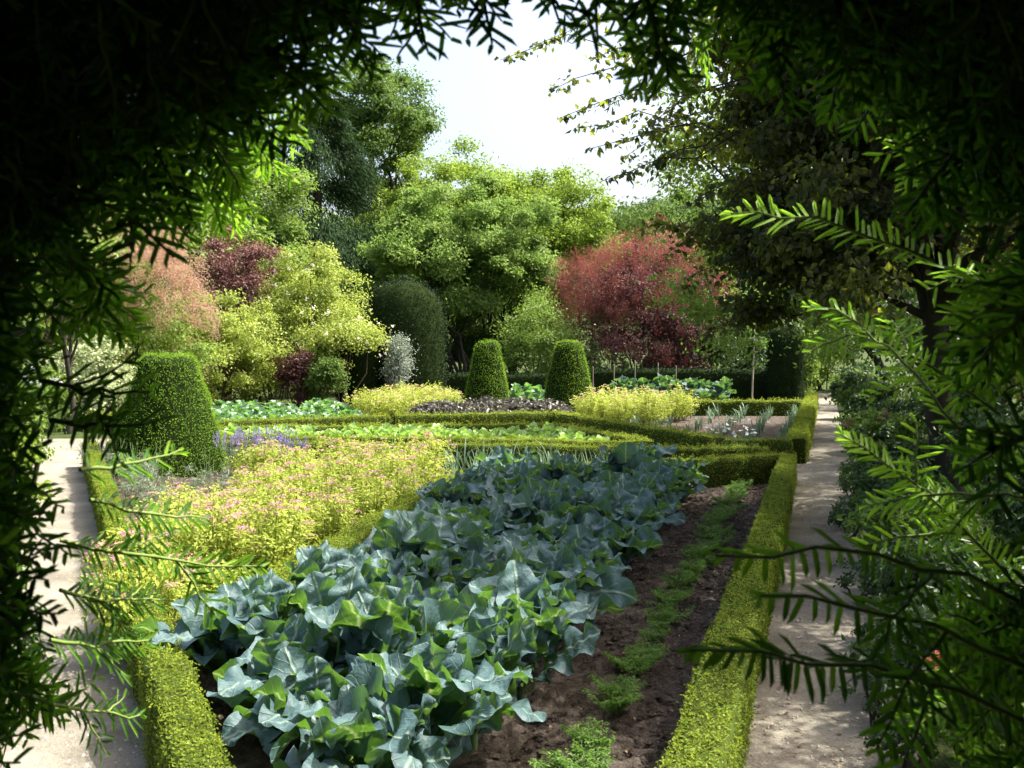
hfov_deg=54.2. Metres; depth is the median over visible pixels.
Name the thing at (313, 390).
green shrub
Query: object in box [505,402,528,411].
purple leaved plant
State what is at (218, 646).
broccoli plant
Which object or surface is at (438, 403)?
purple leaved plant
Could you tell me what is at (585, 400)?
spiraea bush
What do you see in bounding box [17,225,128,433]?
tree
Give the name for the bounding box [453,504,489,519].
broccoli plant
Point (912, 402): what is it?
border shrub
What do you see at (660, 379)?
cabbage
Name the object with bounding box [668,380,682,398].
cabbage
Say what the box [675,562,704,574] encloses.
carrot plant
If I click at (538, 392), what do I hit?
cabbage
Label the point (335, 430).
lettuce
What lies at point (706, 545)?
carrot plant
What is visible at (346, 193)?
spruce tree
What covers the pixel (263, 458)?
spiraea bush
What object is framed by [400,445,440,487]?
spiraea bush
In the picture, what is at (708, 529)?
carrot plant
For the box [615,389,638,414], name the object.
spiraea bush
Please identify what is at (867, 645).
edging plant
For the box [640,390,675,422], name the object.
spiraea bush
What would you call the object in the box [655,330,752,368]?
undergrowth bush
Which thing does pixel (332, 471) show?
spiraea bush
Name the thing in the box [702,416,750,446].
white flower plant
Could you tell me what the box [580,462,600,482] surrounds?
broccoli plant
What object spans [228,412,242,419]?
cabbage
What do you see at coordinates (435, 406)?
purple leaved plant
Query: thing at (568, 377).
topiary cone
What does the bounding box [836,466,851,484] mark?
edging plant
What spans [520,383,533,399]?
cabbage
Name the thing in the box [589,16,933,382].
lime tree
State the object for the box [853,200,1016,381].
hedgerow tree
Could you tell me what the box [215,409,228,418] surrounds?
cabbage
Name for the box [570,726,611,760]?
carrot plant
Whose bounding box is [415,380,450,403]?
spiraea bush
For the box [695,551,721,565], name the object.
carrot plant
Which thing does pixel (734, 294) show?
woodland tree
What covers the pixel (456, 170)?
ash tree
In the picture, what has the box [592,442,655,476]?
broccoli plant
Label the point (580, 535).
broccoli plant
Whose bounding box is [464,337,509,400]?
topiary cone
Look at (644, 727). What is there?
soil bed
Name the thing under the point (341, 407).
cabbage
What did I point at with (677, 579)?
carrot plant
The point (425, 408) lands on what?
purple leaved plant
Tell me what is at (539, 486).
broccoli plant
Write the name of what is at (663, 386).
cabbage
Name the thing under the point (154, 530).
spiraea bush
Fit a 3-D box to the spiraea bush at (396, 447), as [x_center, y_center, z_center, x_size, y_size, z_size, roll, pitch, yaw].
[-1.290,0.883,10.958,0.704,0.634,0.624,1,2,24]
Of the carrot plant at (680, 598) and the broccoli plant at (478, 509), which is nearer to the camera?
the carrot plant at (680, 598)
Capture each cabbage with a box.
[211,400,224,408]
[213,412,225,420]
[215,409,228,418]
[217,406,232,417]
[220,401,237,409]
[228,408,245,414]
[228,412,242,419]
[232,405,249,412]
[233,402,250,411]
[235,400,248,404]
[244,412,255,417]
[245,405,256,411]
[248,399,262,405]
[250,411,267,419]
[253,406,270,414]
[263,411,285,419]
[264,401,276,408]
[269,409,283,415]
[273,403,286,410]
[287,409,299,416]
[294,411,313,418]
[298,403,312,409]
[300,408,310,412]
[309,398,320,402]
[309,409,321,416]
[310,405,323,415]
[313,400,330,406]
[321,404,332,409]
[323,410,338,416]
[324,398,335,405]
[330,403,343,409]
[334,408,359,416]
[337,403,354,411]
[351,409,369,415]
[508,386,525,399]
[509,383,523,398]
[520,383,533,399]
[530,385,543,401]
[606,380,617,394]
[611,376,631,396]
[626,377,637,394]
[631,377,655,398]
[647,383,657,394]
[652,373,666,393]
[654,382,670,400]
[665,375,676,389]
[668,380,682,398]
[677,379,686,397]
[680,377,708,398]
[693,379,711,399]
[702,380,714,399]
[705,381,731,399]
[713,376,736,400]
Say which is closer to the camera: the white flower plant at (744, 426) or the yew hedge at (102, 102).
the yew hedge at (102, 102)
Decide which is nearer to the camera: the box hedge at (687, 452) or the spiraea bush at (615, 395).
the box hedge at (687, 452)
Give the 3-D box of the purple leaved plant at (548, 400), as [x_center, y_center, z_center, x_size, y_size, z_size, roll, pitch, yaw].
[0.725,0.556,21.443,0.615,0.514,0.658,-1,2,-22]
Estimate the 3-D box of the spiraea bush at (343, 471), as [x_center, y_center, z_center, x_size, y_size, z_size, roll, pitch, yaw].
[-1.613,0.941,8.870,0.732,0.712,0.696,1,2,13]
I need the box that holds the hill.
[11,246,917,370]
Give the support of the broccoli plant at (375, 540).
on the soil bed at (644, 727)
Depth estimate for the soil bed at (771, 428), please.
20.53 m
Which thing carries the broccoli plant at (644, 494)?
on the soil bed at (644, 727)
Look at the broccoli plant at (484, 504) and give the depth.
8.04 m
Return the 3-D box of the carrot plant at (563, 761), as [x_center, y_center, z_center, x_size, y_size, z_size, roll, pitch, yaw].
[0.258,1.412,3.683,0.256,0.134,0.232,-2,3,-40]
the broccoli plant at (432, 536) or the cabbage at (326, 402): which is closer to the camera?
the broccoli plant at (432, 536)
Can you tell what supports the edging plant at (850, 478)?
on the path at (832, 710)
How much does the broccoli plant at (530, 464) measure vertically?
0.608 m
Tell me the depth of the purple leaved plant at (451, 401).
21.04 m
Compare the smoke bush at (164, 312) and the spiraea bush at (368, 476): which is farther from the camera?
the smoke bush at (164, 312)
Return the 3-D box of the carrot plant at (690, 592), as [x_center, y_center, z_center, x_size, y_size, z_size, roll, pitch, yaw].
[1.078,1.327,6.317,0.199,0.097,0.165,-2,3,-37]
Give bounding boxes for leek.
[443,436,451,472]
[444,447,462,475]
[450,444,459,469]
[451,439,472,469]
[475,436,493,461]
[536,448,558,463]
[542,441,556,463]
[753,417,764,435]
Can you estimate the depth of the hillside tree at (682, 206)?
99.62 m
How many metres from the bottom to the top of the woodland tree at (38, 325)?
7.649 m
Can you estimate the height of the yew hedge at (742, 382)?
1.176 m
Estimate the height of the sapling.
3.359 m
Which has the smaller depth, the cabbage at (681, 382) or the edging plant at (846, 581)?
the edging plant at (846, 581)
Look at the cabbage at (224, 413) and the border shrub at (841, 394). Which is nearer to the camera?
the border shrub at (841, 394)
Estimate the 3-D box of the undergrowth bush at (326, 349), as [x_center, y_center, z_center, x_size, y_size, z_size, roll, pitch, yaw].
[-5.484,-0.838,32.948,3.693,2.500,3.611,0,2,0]
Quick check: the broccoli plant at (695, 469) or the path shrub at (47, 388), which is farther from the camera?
the path shrub at (47, 388)
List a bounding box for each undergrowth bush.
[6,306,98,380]
[306,332,337,356]
[445,333,470,371]
[447,322,535,373]
[503,334,552,372]
[577,324,651,368]
[629,321,717,368]
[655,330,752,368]
[696,326,769,369]
[726,318,821,367]
[820,297,906,373]
[876,315,958,393]
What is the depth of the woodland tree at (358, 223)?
50.84 m
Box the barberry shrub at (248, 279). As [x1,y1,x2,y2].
[178,222,295,402]
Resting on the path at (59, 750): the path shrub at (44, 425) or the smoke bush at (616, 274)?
the path shrub at (44, 425)
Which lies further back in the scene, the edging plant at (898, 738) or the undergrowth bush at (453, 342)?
the undergrowth bush at (453, 342)
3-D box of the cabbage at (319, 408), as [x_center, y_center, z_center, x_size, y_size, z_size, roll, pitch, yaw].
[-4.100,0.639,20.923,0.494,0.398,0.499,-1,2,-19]
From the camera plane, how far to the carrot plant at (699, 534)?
8.25 m
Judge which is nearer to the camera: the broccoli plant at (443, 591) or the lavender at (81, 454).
the broccoli plant at (443, 591)
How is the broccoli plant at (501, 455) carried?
on the soil bed at (644, 727)
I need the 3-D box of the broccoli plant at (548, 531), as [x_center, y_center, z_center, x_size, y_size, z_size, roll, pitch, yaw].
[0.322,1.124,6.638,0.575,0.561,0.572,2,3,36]
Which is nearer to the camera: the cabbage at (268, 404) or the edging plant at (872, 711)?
the edging plant at (872, 711)
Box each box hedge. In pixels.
[76,409,119,432]
[81,441,236,767]
[105,437,770,469]
[177,471,460,675]
[216,411,392,426]
[219,419,545,431]
[220,429,641,446]
[392,408,555,425]
[455,449,785,488]
[552,410,724,447]
[552,420,653,445]
[654,451,798,767]
[680,396,803,415]
[723,434,793,454]
[785,391,819,463]
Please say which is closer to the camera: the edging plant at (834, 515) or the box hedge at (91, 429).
the edging plant at (834, 515)
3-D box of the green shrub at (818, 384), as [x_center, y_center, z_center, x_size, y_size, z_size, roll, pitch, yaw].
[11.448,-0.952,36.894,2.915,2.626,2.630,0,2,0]
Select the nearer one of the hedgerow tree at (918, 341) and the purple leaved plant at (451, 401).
the purple leaved plant at (451, 401)
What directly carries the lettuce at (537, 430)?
on the soil bed
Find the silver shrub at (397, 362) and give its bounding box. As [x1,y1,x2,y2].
[373,327,420,391]
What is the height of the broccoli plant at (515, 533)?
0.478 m
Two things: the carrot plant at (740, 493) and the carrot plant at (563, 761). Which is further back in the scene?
the carrot plant at (740, 493)
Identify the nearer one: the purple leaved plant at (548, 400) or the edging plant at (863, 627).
the edging plant at (863, 627)
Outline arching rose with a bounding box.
[286,289,392,404]
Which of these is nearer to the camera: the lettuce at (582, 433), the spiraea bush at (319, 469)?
the spiraea bush at (319, 469)
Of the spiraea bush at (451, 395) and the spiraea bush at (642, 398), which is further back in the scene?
the spiraea bush at (451, 395)
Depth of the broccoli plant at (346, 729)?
3.20 m
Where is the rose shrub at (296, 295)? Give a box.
[250,233,381,404]
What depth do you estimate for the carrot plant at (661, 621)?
5.65 m
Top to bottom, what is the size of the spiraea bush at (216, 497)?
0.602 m
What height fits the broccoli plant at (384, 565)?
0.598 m
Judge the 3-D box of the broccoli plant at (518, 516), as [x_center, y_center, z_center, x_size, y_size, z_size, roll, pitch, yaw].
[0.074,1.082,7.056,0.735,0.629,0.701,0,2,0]
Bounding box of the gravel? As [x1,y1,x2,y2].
[8,444,906,767]
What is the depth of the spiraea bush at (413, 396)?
21.23 m
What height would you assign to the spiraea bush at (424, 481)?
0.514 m
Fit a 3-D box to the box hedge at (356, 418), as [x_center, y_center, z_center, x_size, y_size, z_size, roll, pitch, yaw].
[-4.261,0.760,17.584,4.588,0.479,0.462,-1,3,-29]
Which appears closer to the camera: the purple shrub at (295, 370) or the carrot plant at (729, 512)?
the carrot plant at (729, 512)
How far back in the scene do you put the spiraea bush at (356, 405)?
21.20 m
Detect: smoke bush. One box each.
[41,216,237,406]
[535,210,740,368]
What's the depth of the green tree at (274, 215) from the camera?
35.44 m
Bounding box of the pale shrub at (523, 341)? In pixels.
[487,278,591,373]
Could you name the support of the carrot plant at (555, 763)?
on the soil bed at (644, 727)
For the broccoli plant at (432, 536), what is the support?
on the soil bed at (644, 727)
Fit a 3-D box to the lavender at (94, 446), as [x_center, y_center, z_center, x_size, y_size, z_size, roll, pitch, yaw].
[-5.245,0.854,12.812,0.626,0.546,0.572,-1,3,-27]
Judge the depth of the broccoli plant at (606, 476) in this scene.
8.71 m
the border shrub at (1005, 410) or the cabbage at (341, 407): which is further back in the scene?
the cabbage at (341, 407)
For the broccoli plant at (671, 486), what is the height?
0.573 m
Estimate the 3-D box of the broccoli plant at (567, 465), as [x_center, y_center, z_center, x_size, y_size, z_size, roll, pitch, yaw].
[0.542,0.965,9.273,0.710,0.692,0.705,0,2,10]
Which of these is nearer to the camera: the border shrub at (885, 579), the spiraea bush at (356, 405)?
the border shrub at (885, 579)
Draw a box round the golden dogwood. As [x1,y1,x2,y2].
[131,285,294,405]
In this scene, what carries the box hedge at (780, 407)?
on the ground
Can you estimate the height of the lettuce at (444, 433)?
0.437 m
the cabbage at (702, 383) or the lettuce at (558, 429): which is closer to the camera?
the lettuce at (558, 429)
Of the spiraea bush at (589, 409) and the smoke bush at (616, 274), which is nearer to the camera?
the spiraea bush at (589, 409)
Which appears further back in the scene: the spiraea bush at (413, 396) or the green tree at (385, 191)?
the green tree at (385, 191)
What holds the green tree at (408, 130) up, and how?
on the ground
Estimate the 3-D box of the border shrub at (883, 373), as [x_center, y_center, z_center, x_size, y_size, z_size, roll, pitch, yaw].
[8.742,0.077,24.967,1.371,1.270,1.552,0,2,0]
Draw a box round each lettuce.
[222,422,243,432]
[226,428,242,434]
[242,425,262,433]
[263,427,277,434]
[276,424,295,433]
[285,429,298,436]
[297,425,315,435]
[302,423,317,433]
[315,430,332,437]
[330,428,339,436]
[339,426,353,435]
[352,425,362,435]
[358,430,370,437]
[367,425,383,436]
[376,430,392,437]
[378,423,394,433]
[394,428,408,436]
[396,424,412,432]
[409,423,418,429]
[409,429,424,436]
[431,422,446,429]
[435,429,451,436]
[449,431,462,437]
[463,431,479,437]
[477,427,491,437]
[490,429,507,436]
[494,427,503,434]
[503,426,524,439]
[526,421,539,432]
[533,427,541,436]
[536,424,558,436]
[541,422,558,431]
[545,431,554,438]
[554,426,563,437]
[555,431,574,439]
[556,425,577,436]
[574,431,587,439]
[574,433,587,440]
[596,435,609,441]
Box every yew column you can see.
[335,301,381,403]
[361,272,450,393]
[761,324,809,400]
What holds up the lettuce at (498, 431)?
on the soil bed
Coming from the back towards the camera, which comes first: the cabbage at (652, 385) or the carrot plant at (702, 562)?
the cabbage at (652, 385)
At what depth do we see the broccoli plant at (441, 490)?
8.20 m
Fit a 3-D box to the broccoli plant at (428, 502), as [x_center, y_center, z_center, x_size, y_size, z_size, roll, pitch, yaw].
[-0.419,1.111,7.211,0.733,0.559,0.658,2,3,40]
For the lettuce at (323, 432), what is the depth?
14.88 m
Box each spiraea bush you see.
[68,518,183,629]
[78,540,205,655]
[118,491,214,588]
[144,486,220,545]
[148,477,202,537]
[160,498,264,589]
[163,546,251,605]
[171,486,256,560]
[187,479,251,526]
[211,490,318,581]
[212,502,270,577]
[222,471,278,517]
[224,443,277,486]
[227,462,281,503]
[227,472,315,557]
[237,458,281,493]
[242,435,295,472]
[246,497,316,554]
[251,457,319,504]
[257,463,292,489]
[259,482,322,544]
[265,440,319,473]
[277,466,347,531]
[280,455,330,479]
[281,463,325,483]
[284,445,316,467]
[298,450,333,468]
[299,490,364,545]
[301,450,376,522]
[301,473,357,535]
[315,435,359,466]
[315,459,353,494]
[316,451,364,473]
[331,468,402,525]
[334,439,380,467]
[338,385,375,415]
[340,451,381,475]
[349,440,398,469]
[350,468,392,510]
[355,389,392,416]
[356,446,413,492]
[361,462,420,508]
[366,387,389,415]
[368,437,413,465]
[373,384,406,420]
[377,441,444,489]
[378,383,416,409]
[385,391,415,415]
[386,379,416,393]
[386,462,438,501]
[400,385,431,414]
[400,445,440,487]
[409,427,456,479]
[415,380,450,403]
[421,382,452,400]
[431,388,466,403]
[437,386,464,402]
[569,387,604,416]
[573,391,596,412]
[585,390,618,418]
[588,386,610,412]
[598,386,629,417]
[599,384,624,398]
[603,394,637,421]
[611,389,641,420]
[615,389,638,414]
[627,384,656,420]
[627,387,650,404]
[630,388,665,422]
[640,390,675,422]
[657,383,695,421]
[666,388,701,419]
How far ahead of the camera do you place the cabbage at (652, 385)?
25.96 m
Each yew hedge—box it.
[0,0,1023,767]
[444,369,548,401]
[587,363,766,400]
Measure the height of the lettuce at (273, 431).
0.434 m
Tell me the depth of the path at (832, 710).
5.45 m
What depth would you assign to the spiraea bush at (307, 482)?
8.33 m
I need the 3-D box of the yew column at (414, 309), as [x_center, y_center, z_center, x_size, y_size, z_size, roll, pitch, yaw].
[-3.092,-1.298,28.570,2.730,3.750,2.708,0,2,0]
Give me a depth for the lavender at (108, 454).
11.89 m
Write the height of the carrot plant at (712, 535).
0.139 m
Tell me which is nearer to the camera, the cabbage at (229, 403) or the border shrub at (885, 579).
the border shrub at (885, 579)
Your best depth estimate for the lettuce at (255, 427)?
15.25 m
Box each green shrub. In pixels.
[40,330,131,405]
[291,342,343,402]
[302,354,357,400]
[801,326,826,396]
[804,327,857,389]
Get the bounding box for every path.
[0,439,147,767]
[744,393,920,767]
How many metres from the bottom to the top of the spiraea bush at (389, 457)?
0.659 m
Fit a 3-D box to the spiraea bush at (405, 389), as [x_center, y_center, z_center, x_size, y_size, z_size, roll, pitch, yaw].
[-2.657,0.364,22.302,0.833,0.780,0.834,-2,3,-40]
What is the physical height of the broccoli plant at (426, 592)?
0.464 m
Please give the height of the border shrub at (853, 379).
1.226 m
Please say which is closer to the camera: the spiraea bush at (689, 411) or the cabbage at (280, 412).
the cabbage at (280, 412)
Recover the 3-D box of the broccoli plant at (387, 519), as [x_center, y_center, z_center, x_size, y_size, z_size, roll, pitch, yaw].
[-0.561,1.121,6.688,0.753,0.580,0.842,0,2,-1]
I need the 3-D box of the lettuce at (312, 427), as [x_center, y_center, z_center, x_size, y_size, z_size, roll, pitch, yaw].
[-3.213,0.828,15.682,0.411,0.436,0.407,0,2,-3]
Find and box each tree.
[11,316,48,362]
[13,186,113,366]
[16,148,275,344]
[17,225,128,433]
[181,142,324,370]
[183,158,307,375]
[208,98,416,387]
[271,179,383,299]
[312,47,449,279]
[349,180,455,317]
[353,169,562,373]
[367,131,565,366]
[431,211,574,369]
[448,298,512,360]
[451,178,577,372]
[494,0,1023,525]
[498,261,600,369]
[510,157,632,316]
[565,197,683,367]
[588,209,705,358]
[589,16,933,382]
[634,170,813,369]
[636,193,677,219]
[644,197,707,221]
[648,193,711,220]
[650,223,703,266]
[691,278,788,356]
[754,285,830,376]
[798,167,911,377]
[845,185,1006,404]
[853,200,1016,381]
[880,225,1011,396]
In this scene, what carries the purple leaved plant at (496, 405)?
on the soil bed at (771, 428)
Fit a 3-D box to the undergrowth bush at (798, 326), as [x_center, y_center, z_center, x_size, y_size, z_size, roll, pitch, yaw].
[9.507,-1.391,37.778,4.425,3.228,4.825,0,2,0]
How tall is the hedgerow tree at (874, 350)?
8.429 m
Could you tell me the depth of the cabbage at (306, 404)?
22.21 m
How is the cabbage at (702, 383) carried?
on the soil bed at (771, 428)
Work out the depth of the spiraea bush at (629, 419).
20.68 m
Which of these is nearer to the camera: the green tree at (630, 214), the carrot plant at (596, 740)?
the carrot plant at (596, 740)
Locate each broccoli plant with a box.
[132,582,300,704]
[206,613,347,708]
[221,646,374,765]
[237,568,294,615]
[238,566,373,649]
[270,684,449,767]
[284,539,370,592]
[289,575,403,598]
[306,575,467,677]
[330,634,531,767]
[337,547,395,559]
[337,548,448,590]
[348,510,420,559]
[376,506,461,527]
[383,501,494,575]
[384,581,468,648]
[403,600,545,750]
[411,497,505,520]
[416,477,484,504]
[421,501,504,541]
[422,586,432,597]
[436,550,490,593]
[446,465,487,483]
[452,498,490,509]
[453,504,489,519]
[455,560,599,700]
[460,464,518,479]
[460,535,541,567]
[460,535,637,618]
[461,509,531,542]
[467,445,542,469]
[468,461,547,495]
[470,490,542,534]
[471,482,515,502]
[473,460,526,470]
[476,571,623,667]
[489,477,560,503]
[490,459,561,477]
[494,530,555,544]
[504,478,600,532]
[517,510,588,543]
[538,542,620,571]
[539,451,598,483]
[542,524,630,575]
[559,474,596,505]
[573,456,607,466]
[577,482,664,575]
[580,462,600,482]
[580,513,662,565]
[591,466,627,485]
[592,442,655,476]
[597,473,662,501]
[603,474,683,529]
[608,441,676,459]
[627,471,685,527]
[628,467,680,511]
[636,460,689,500]
[656,456,707,484]
[663,457,710,483]
[668,467,710,501]
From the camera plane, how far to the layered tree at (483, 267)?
34.33 m
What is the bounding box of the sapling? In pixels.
[720,277,772,398]
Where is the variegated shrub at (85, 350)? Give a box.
[41,333,135,418]
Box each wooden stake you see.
[592,367,593,391]
[613,365,614,381]
[634,361,635,377]
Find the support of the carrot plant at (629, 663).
on the soil bed at (644, 727)
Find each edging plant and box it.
[827,502,865,538]
[828,493,861,528]
[831,485,861,512]
[832,558,881,607]
[835,672,902,737]
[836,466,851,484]
[837,471,862,497]
[838,475,856,493]
[840,460,854,477]
[850,538,902,588]
[850,617,879,641]
[855,628,896,673]
[863,718,945,767]
[872,593,893,626]
[882,659,920,704]
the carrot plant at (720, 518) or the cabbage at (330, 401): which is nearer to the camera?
the carrot plant at (720, 518)
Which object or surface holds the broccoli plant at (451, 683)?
on the soil bed at (644, 727)
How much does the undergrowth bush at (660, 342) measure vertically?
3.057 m
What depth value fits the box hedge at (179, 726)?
3.83 m
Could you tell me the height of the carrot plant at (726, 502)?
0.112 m
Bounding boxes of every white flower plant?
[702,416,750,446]
[715,419,769,446]
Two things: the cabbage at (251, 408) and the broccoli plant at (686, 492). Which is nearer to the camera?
the broccoli plant at (686, 492)
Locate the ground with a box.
[10,371,1023,767]
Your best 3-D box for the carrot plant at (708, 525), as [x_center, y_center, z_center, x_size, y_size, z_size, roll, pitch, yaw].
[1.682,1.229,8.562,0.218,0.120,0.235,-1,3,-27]
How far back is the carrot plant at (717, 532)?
8.27 m
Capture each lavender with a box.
[75,435,126,472]
[77,430,112,461]
[89,438,111,461]
[101,453,156,499]
[102,438,144,477]
[110,443,159,482]
[125,442,177,492]
[134,465,185,508]
[142,469,206,516]
[180,449,233,492]
[213,428,267,470]
[237,424,292,460]
[259,436,307,460]
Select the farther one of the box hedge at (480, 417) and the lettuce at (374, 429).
the box hedge at (480, 417)
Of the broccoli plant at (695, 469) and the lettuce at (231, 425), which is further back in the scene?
the lettuce at (231, 425)
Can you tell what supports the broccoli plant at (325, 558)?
on the soil bed at (644, 727)
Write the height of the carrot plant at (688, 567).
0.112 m
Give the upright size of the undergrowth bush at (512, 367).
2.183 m
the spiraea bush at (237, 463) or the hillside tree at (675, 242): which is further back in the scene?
the hillside tree at (675, 242)
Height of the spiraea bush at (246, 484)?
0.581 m
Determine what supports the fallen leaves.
on the path at (832, 710)
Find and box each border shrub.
[822,369,901,420]
[825,368,882,405]
[825,577,1023,690]
[832,381,892,429]
[832,406,911,454]
[835,480,1023,599]
[836,362,892,380]
[843,386,911,422]
[843,416,925,458]
[845,436,939,487]
[846,413,929,486]
[849,450,969,554]
[850,451,958,534]
[852,525,1023,607]
[894,650,1023,767]
[896,358,1013,462]
[925,394,1023,548]
[952,357,1023,503]
[980,442,1023,584]
[1016,556,1023,569]
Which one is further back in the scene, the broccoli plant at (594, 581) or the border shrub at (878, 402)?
the border shrub at (878, 402)
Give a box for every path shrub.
[3,492,33,571]
[4,432,56,505]
[6,405,61,464]
[20,381,69,434]
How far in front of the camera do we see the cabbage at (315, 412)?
19.99 m
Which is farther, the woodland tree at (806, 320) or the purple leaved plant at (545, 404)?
the woodland tree at (806, 320)
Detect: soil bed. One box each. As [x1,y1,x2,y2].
[111,466,766,767]
[261,404,788,439]
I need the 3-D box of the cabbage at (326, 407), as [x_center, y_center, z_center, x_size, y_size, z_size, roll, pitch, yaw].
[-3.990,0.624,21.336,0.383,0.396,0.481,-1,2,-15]
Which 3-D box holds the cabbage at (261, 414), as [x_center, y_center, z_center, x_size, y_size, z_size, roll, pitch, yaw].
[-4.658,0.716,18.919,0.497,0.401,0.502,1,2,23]
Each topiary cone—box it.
[107,350,226,477]
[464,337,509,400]
[541,338,594,411]
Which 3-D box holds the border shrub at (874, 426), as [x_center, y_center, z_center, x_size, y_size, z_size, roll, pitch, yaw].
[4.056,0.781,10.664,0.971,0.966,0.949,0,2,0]
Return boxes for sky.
[186,0,976,239]
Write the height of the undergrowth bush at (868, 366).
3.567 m
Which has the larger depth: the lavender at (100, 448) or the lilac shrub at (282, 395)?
the lilac shrub at (282, 395)
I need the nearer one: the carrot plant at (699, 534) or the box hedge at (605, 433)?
the carrot plant at (699, 534)
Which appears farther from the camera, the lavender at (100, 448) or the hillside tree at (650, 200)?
the hillside tree at (650, 200)
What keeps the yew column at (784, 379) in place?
on the ground
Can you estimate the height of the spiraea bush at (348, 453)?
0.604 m
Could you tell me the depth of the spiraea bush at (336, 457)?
10.42 m
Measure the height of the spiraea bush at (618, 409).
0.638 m
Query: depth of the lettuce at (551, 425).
15.90 m
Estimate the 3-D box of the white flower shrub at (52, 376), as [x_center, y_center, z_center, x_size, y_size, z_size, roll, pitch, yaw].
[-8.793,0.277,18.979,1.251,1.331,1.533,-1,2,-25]
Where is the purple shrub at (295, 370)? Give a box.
[265,345,316,407]
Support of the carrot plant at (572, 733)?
on the soil bed at (644, 727)
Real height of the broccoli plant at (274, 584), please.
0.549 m
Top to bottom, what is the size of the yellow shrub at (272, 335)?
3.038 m
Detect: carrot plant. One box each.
[528,749,594,767]
[532,748,600,767]
[551,739,615,767]
[559,716,599,739]
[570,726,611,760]
[574,719,615,747]
[581,680,640,715]
[587,673,639,696]
[601,647,644,668]
[603,685,642,708]
[609,674,647,696]
[612,646,657,676]
[624,637,670,665]
[634,636,660,655]
[637,622,673,641]
[643,600,672,621]
[647,613,673,628]
[650,586,688,605]
[650,588,678,603]
[656,602,695,624]
[659,568,692,589]
[669,569,698,587]
[669,585,695,596]
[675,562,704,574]
[677,543,708,558]
[680,554,704,568]
[680,559,707,574]
[681,572,700,585]
[685,544,713,557]
[687,540,718,551]
[693,530,708,538]
[695,520,718,532]
[695,538,721,546]
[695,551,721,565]
[696,522,721,536]
[702,510,727,524]
[704,528,735,545]
[707,527,725,536]
[708,505,734,516]
[710,495,730,503]
[712,506,737,520]
[713,522,733,534]
[714,496,734,504]
[715,502,738,509]
[723,491,743,500]
[724,494,740,503]
[727,485,748,494]
[728,484,750,493]
[730,501,747,508]
[731,479,752,486]
[733,490,748,498]
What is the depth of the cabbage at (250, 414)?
19.31 m
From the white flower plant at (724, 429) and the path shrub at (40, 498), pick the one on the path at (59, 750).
the path shrub at (40, 498)
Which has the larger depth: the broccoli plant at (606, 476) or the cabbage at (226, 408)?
the cabbage at (226, 408)
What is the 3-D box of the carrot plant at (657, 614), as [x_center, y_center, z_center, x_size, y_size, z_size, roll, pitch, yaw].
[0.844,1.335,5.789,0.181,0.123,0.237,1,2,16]
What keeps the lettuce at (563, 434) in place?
on the soil bed
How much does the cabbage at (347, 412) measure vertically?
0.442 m
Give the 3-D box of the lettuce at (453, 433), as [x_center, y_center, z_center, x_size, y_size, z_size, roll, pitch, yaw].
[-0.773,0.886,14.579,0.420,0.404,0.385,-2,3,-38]
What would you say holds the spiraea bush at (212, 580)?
on the soil bed at (644, 727)
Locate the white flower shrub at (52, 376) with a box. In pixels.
[20,364,82,431]
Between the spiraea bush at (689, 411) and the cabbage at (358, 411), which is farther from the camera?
the spiraea bush at (689, 411)
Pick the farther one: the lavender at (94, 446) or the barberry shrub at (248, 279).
the barberry shrub at (248, 279)
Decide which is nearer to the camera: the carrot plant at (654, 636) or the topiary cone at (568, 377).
the carrot plant at (654, 636)
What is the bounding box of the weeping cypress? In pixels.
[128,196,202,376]
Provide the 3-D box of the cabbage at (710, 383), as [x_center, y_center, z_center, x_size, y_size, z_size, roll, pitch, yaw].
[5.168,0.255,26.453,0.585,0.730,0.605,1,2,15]
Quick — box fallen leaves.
[753,461,902,766]
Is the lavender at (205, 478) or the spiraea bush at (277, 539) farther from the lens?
the lavender at (205, 478)
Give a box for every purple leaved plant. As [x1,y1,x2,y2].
[409,402,435,413]
[425,399,443,406]
[429,402,438,412]
[433,400,455,406]
[436,402,466,414]
[443,398,460,404]
[454,401,476,408]
[465,403,481,412]
[473,395,496,403]
[476,405,496,412]
[481,408,497,413]
[483,401,508,410]
[502,396,524,404]
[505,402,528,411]
[513,400,532,409]
[527,402,547,412]
[531,399,554,408]
[542,398,552,404]
[542,405,561,412]
[554,401,570,407]
[559,404,574,412]
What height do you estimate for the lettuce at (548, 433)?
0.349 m
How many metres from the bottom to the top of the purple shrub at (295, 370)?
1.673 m
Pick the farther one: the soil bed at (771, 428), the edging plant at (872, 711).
the soil bed at (771, 428)
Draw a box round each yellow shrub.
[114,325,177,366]
[214,295,301,406]
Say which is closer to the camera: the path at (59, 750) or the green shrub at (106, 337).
the path at (59, 750)
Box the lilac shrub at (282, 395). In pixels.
[229,239,324,399]
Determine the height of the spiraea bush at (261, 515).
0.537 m
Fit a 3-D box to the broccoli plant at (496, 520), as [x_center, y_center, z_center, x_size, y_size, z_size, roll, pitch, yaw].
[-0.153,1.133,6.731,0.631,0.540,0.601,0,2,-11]
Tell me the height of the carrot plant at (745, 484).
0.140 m
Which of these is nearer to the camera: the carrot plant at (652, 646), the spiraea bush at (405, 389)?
the carrot plant at (652, 646)
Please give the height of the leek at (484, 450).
0.514 m
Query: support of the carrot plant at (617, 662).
on the soil bed at (644, 727)
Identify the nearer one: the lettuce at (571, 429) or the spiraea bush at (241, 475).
the spiraea bush at (241, 475)
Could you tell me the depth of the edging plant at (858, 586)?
6.71 m
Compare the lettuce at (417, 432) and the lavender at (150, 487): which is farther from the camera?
the lettuce at (417, 432)

